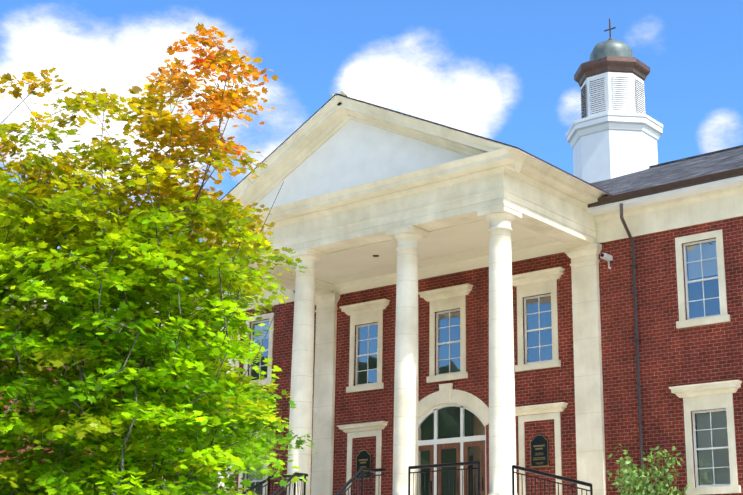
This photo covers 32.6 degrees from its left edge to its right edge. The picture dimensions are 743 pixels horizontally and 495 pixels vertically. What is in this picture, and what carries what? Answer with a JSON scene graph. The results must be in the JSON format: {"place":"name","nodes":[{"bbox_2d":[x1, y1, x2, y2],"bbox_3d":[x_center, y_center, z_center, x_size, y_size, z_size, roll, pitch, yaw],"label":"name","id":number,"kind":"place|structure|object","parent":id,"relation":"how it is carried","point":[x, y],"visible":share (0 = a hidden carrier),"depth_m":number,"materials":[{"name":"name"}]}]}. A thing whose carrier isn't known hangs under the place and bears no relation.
{"place":"outdoors","nodes":[
{"label":"outdoors","id":0,"kind":"place"},
{"bbox_2d":[0,280,112,481],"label":"wing","id":1,"kind":"structure","parent":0,"point":[11,401],"depth_m":49.00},
{"bbox_2d":[0,0,742,279],"label":"sky","id":2,"kind":"structure","parent":0,"point":[503,71],"materials":[{"name":"blue"}]},
{"bbox_3d":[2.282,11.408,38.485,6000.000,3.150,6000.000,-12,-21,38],"label":"ground","id":3,"kind":"structure","parent":0,"visible":0},
{"bbox_2d":[0,23,317,494],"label":"tree","id":4,"kind":"object","parent":3,"relation":"on","point":[132,276],"depth_m":18.46,"materials":[{"name":"green plant"}]},
{"bbox_2d":[201,90,611,494],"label":"portico","id":5,"kind":"structure","parent":3,"relation":"on","point":[370,196],"depth_m":37.32,"materials":[{"name":"paint"}]},
{"bbox_2d":[242,461,592,494],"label":"railings","id":6,"kind":"object","parent":3,"relation":"on","point":[355,475],"visible":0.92,"depth_m":33.73,"materials":[{"name":"black metal"}]},
{"bbox_2d":[104,145,742,494],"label":"building","id":7,"kind":"structure","parent":3,"relation":"on","point":[576,403],"depth_m":37.60,"materials":[{"name":"brick"}]},
{"bbox_2d":[167,240,730,494],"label":"window glass","id":8,"kind":"object","parent":7,"relation":"attached to","point":[448,421],"visible":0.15,"depth_m":39.51,"materials":[{"name":"blue"}]},
{"bbox_2d":[418,440,485,494],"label":"doors","id":9,"kind":"structure","parent":7,"relation":"attached to","point":[466,446],"depth_m":39.67,"materials":[{"name":"brown wood"}]},
{"bbox_2d":[293,203,644,491],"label":"wall fixtures","id":10,"kind":"object","parent":7,"relation":"attached to","point":[539,447],"visible":0.83,"depth_m":37.11,"materials":[{"name":"brown metal"}]},
{"bbox_2d":[566,19,662,182],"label":"cupola","id":11,"kind":"object","parent":7,"relation":"on","point":[615,130],"visible":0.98,"depth_m":51.32,"materials":[{"name":"white paint"}]},
{"bbox_2d":[606,444,689,494],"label":"shrub","id":12,"kind":"object","parent":3,"relation":"on","point":[639,484],"visible":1,"depth_m":33.94,"materials":[{"name":"green plant"}]}
]}

